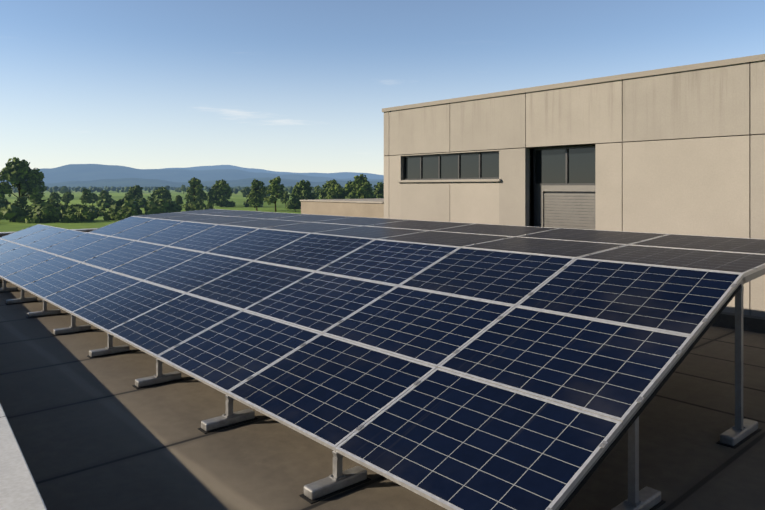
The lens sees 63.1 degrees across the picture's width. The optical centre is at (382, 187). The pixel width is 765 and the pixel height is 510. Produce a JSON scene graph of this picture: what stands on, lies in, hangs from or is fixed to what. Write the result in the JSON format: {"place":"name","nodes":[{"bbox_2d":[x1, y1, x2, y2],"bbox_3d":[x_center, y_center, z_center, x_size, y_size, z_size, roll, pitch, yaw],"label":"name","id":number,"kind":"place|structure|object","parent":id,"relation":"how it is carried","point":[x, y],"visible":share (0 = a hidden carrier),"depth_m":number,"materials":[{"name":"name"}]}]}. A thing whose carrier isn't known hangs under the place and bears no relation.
{"place":"outdoors","nodes":[
{"label":"outdoors","id":0,"kind":"place"},
{"bbox_2d":[0,190,360,231],"bbox_3d":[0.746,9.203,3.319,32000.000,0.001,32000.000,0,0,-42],"label":"fields","id":1,"kind":"structure","parent":0,"point":[238,199],"depth_m":290.30,"materials":[{"name":"green plant"}]},
{"bbox_2d":[0,198,12,216],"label":"bush","id":2,"kind":"object","parent":1,"relation":"on","point":[4,203],"visible":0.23,"depth_m":192.38,"materials":[{"name":"green plant"}]},
{"bbox_2d":[0,203,39,222],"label":"bush","id":3,"kind":"object","parent":1,"relation":"on","point":[13,212],"visible":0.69,"depth_m":164.11,"materials":[{"name":"green plant"}]},
{"bbox_2d":[14,197,29,208],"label":"tree","id":4,"kind":"object","parent":1,"relation":"on","point":[21,202],"visible":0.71,"depth_m":190.46,"materials":[{"name":"green plant"}]},
{"bbox_2d":[0,157,46,202],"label":"tree","id":5,"kind":"object","parent":1,"relation":"on","point":[23,177],"visible":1,"depth_m":217.74,"materials":[{"name":"green plant"}]},
{"bbox_2d":[24,204,62,221],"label":"bush","id":6,"kind":"object","parent":1,"relation":"on","point":[38,212],"visible":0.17,"depth_m":167.06,"materials":[{"name":"green plant"}]},
{"bbox_2d":[25,199,66,209],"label":"bush","id":7,"kind":"object","parent":1,"relation":"on","point":[41,203],"visible":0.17,"depth_m":191.26,"materials":[{"name":"green plant"}]},
{"bbox_2d":[22,205,73,222],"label":"bush","id":8,"kind":"object","parent":1,"relation":"on","point":[35,217],"visible":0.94,"depth_m":163.63,"materials":[{"name":"green plant"}]},
{"bbox_2d":[47,192,64,202],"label":"tree","id":9,"kind":"object","parent":1,"relation":"on","point":[53,196],"visible":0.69,"depth_m":295.83,"materials":[{"name":"green plant"}]},
{"bbox_2d":[60,187,67,193],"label":"tree","id":10,"kind":"object","parent":1,"relation":"on","point":[65,189],"visible":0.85,"depth_m":879.36,"materials":[{"name":"green plant"}]},
{"bbox_2d":[62,191,74,202],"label":"tree","id":11,"kind":"object","parent":1,"relation":"on","point":[69,195],"visible":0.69,"depth_m":322.51,"materials":[{"name":"green plant"}]},
{"bbox_2d":[62,207,94,222],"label":"bush","id":12,"kind":"object","parent":1,"relation":"on","point":[82,214],"visible":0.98,"depth_m":165.23,"materials":[{"name":"green plant"}]},
{"bbox_2d":[62,205,98,220],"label":"bush","id":13,"kind":"object","parent":1,"relation":"on","point":[75,208],"visible":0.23,"depth_m":173.96,"materials":[{"name":"green plant"}]},
{"bbox_2d":[79,188,92,204],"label":"tree","id":14,"kind":"object","parent":1,"relation":"on","point":[86,194],"visible":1,"depth_m":284.69,"materials":[{"name":"green plant"}]},
{"bbox_2d":[87,193,99,204],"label":"tree","id":15,"kind":"object","parent":1,"relation":"on","point":[95,198],"visible":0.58,"depth_m":325.94,"materials":[{"name":"green plant"}]},
{"bbox_2d":[89,205,106,215],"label":"bush","id":16,"kind":"object","parent":1,"relation":"on","point":[101,211],"visible":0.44,"depth_m":205.05,"materials":[{"name":"green plant"}]},
{"bbox_2d":[98,190,111,199],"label":"tree","id":17,"kind":"object","parent":1,"relation":"on","point":[104,194],"visible":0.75,"depth_m":338.46,"materials":[{"name":"green plant"}]},
{"bbox_2d":[96,198,115,207],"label":"bush","id":18,"kind":"object","parent":1,"relation":"on","point":[106,202],"visible":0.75,"depth_m":281.36,"materials":[{"name":"green plant"}]},
{"bbox_2d":[103,206,138,220],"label":"bush","id":19,"kind":"object","parent":1,"relation":"on","point":[125,212],"visible":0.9,"depth_m":174.09,"materials":[{"name":"green plant"}]},
{"bbox_2d":[111,197,141,214],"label":"bush","id":20,"kind":"object","parent":1,"relation":"on","point":[119,204],"visible":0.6,"depth_m":210.02,"materials":[{"name":"green plant"}]},
{"bbox_2d":[125,185,142,199],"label":"tree","id":21,"kind":"object","parent":1,"relation":"on","point":[134,192],"visible":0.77,"depth_m":308.14,"materials":[{"name":"green plant"}]},
{"bbox_2d":[138,198,146,206],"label":"tree","id":22,"kind":"object","parent":1,"relation":"on","point":[142,201],"visible":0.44,"depth_m":285.94,"materials":[{"name":"green plant"}]},
{"bbox_2d":[146,195,163,202],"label":"tree","id":23,"kind":"object","parent":1,"relation":"on","point":[157,196],"visible":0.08,"depth_m":285.70,"materials":[{"name":"green plant"}]},
{"bbox_2d":[144,198,171,214],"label":"bush","id":24,"kind":"object","parent":1,"relation":"on","point":[155,206],"visible":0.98,"depth_m":212.05,"materials":[{"name":"green plant"}]},
{"bbox_2d":[152,186,169,199],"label":"tree","id":25,"kind":"object","parent":1,"relation":"on","point":[162,192],"visible":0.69,"depth_m":311.22,"materials":[{"name":"green plant"}]},
{"bbox_2d":[168,203,178,212],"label":"bush","id":26,"kind":"object","parent":1,"relation":"on","point":[173,208],"visible":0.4,"depth_m":220.66,"materials":[{"name":"green plant"}]},
{"bbox_2d":[167,199,181,211],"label":"bush","id":27,"kind":"object","parent":1,"relation":"on","point":[179,208],"visible":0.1,"depth_m":225.29,"materials":[{"name":"green plant"}]},
{"bbox_2d":[175,195,182,204],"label":"tree","id":28,"kind":"object","parent":1,"relation":"on","point":[179,199],"visible":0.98,"depth_m":292.93,"materials":[{"name":"green plant"}]},
{"bbox_2d":[180,184,185,193],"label":"tree","id":29,"kind":"object","parent":1,"relation":"on","point":[183,188],"visible":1,"depth_m":942.05,"materials":[{"name":"green plant"}]},
{"bbox_2d":[183,200,198,207],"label":"bush","id":30,"kind":"object","parent":1,"relation":"on","point":[189,203],"visible":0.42,"depth_m":290.35,"materials":[{"name":"green plant"}]},
{"bbox_2d":[12,185,375,196],"bbox_3d":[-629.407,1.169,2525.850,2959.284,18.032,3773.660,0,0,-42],"label":"woods","id":31,"kind":"object","parent":1,"relation":"on","point":[235,189],"visible":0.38,"depth_m":1116.82,"materials":[{"name":"green plant"}]},
{"bbox_2d":[184,177,204,201],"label":"tree","id":32,"kind":"object","parent":1,"relation":"on","point":[196,185],"visible":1,"depth_m":293.42,"materials":[{"name":"green plant"}]},
{"bbox_2d":[185,203,205,210],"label":"bush","id":33,"kind":"object","parent":1,"relation":"on","point":[187,208],"visible":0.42,"depth_m":230.04,"materials":[{"name":"green plant"}]},
{"bbox_2d":[196,193,204,202],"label":"tree","id":34,"kind":"object","parent":1,"relation":"on","point":[203,197],"visible":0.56,"depth_m":326.75,"materials":[{"name":"green plant"}]},
{"bbox_2d":[190,201,214,210],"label":"bush","id":35,"kind":"object","parent":1,"relation":"on","point":[202,207],"visible":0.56,"depth_m":230.33,"materials":[{"name":"green plant"}]},
{"bbox_2d":[203,188,219,204],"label":"tree","id":36,"kind":"object","parent":1,"relation":"on","point":[210,198],"visible":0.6,"depth_m":293.46,"materials":[{"name":"green plant"}]},
{"bbox_2d":[211,179,231,205],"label":"tree","id":37,"kind":"object","parent":1,"relation":"on","point":[223,189],"visible":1,"depth_m":295.36,"materials":[{"name":"green plant"}]},
{"bbox_2d":[215,201,234,206],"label":"bush","id":38,"kind":"object","parent":1,"relation":"on","point":[223,203],"visible":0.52,"depth_m":296.33,"materials":[{"name":"green plant"}]},
{"bbox_2d":[221,200,234,206],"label":"bush","id":39,"kind":"object","parent":1,"relation":"on","point":[228,204],"visible":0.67,"depth_m":295.41,"materials":[{"name":"green plant"}]},
{"bbox_2d":[240,187,250,198],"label":"tree","id":40,"kind":"object","parent":1,"relation":"on","point":[246,191],"visible":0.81,"depth_m":515.58,"materials":[{"name":"green plant"}]},
{"bbox_2d":[243,199,262,206],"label":"bush","id":41,"kind":"object","parent":1,"relation":"on","point":[246,203],"visible":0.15,"depth_m":294.51,"materials":[{"name":"green plant"}]},
{"bbox_2d":[246,179,266,210],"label":"tree","id":42,"kind":"object","parent":1,"relation":"on","point":[256,185],"visible":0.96,"depth_m":247.80,"materials":[{"name":"green plant"}]},
{"bbox_2d":[252,192,262,210],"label":"tree","id":43,"kind":"object","parent":1,"relation":"on","point":[257,197],"visible":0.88,"depth_m":246.47,"materials":[{"name":"green plant"}]},
{"bbox_2d":[163,165,383,178],"bbox_3d":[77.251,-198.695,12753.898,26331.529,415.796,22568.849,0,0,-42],"label":"hills","id":44,"kind":"structure","parent":1,"relation":"on","point":[343,175],"depth_m":10566.79,"materials":[{"name":"blue"}]},
{"bbox_2d":[264,176,283,211],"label":"tree","id":45,"kind":"object","parent":1,"relation":"on","point":[274,187],"visible":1,"depth_m":237.55,"materials":[{"name":"green plant"}]},
{"bbox_2d":[280,191,289,206],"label":"tree","id":46,"kind":"object","parent":1,"relation":"on","point":[286,195],"visible":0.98,"depth_m":301.25,"materials":[{"name":"green plant"}]},
{"bbox_2d":[289,197,300,211],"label":"tree","id":47,"kind":"object","parent":1,"relation":"on","point":[295,202],"visible":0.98,"depth_m":239.17,"materials":[{"name":"green plant"}]},
{"bbox_2d":[289,180,315,204],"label":"tree","id":48,"kind":"object","parent":1,"relation":"on","point":[302,189],"visible":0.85,"depth_m":248.02,"materials":[{"name":"green plant"}]},
{"bbox_2d":[312,185,321,197],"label":"tree","id":49,"kind":"object","parent":1,"relation":"on","point":[317,189],"visible":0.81,"depth_m":386.61,"materials":[{"name":"green plant"}]},
{"bbox_2d":[318,179,339,198],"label":"tree","id":50,"kind":"object","parent":1,"relation":"on","point":[326,186],"visible":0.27,"depth_m":258.92,"materials":[{"name":"green plant"}]},
{"bbox_2d":[325,183,345,198],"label":"tree","id":51,"kind":"object","parent":1,"relation":"on","point":[336,191],"visible":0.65,"depth_m":244.85,"materials":[{"name":"green plant"}]},
{"bbox_2d":[300,198,383,217],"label":"wall","id":52,"kind":"structure","parent":1,"relation":"on","point":[372,208],"depth_m":17.30,"materials":[{"name":"concrete"}]},
{"bbox_2d":[344,174,375,198],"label":"tree","id":53,"kind":"object","parent":1,"relation":"on","point":[357,187],"visible":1,"depth_m":243.15,"materials":[{"name":"green plant"}]},
{"bbox_2d":[374,182,383,197],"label":"tree","id":54,"kind":"object","parent":1,"relation":"on","point":[379,190],"visible":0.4,"depth_m":253.49,"materials":[{"name":"green plant"}]},
{"bbox_2d":[382,54,764,332],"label":"building","id":55,"kind":"structure","parent":1,"relation":"on","point":[680,150],"depth_m":11.07,"materials":[{"name":"concrete"}]},
{"bbox_2d":[397,151,500,181],"bbox_3d":[1.490,-0.460,14.366,0.205,0.655,3.160,0,0,-42],"label":"ribbon window","id":56,"kind":"structure","parent":55,"relation":"attached to","point":[471,167],"depth_m":14.30,"materials":[{"name":"black glass"}]},
{"bbox_2d":[530,145,594,229],"bbox_3d":[3.663,0.695,12.326,0.316,3.016,1.550,0,0,-42],"label":"niche door","id":57,"kind":"structure","parent":55,"relation":"attached to","point":[563,181],"depth_m":12.36,"materials":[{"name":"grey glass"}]},
{"bbox_2d":[0,164,383,183],"bbox_3d":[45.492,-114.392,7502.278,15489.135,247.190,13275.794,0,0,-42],"label":"hills","id":58,"kind":"structure","parent":0,"point":[78,172],"depth_m":5614.09,"materials":[{"name":"blue"}]},
{"bbox_2d":[9,177,383,189],"bbox_3d":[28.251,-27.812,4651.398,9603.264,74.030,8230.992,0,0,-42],"label":"hills","id":59,"kind":"structure","parent":0,"point":[140,182],"depth_m":3531.45,"materials":[{"name":"blue"}]},
{"bbox_2d":[0,278,764,509],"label":"roof deck","id":60,"kind":"structure","parent":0,"point":[100,433],"depth_m":5.41,"materials":[{"name":"grey concrete"}]},
{"bbox_2d":[0,228,97,509],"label":"roof parapet","id":61,"kind":"structure","parent":60,"relation":"on","point":[19,490],"depth_m":3.36,"materials":[{"name":"grey concrete"}]},
{"bbox_2d":[0,268,764,509],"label":"support stands","id":62,"kind":"object","parent":60,"relation":"on","point":[736,435],"visible":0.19,"depth_m":5.30,"materials":[{"name":"grey metal"}]},
{"bbox_2d":[0,209,764,509],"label":"solar panel frames","id":63,"kind":"structure","parent":62,"relation":"on","point":[588,463],"depth_m":5.96,"materials":[{"name":"silver metal"}]},
{"bbox_2d":[0,209,764,509],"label":"solar panels","id":64,"kind":"object","parent":63,"relation":"in","point":[462,443],"visible":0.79,"depth_m":6.18,"materials":[{"name":"blue glass"}]},
{"bbox_2d":[0,0,764,174],"label":"sky","id":65,"kind":"structure","parent":0,"point":[295,86],"materials":[{"name":"blue"}]}
]}

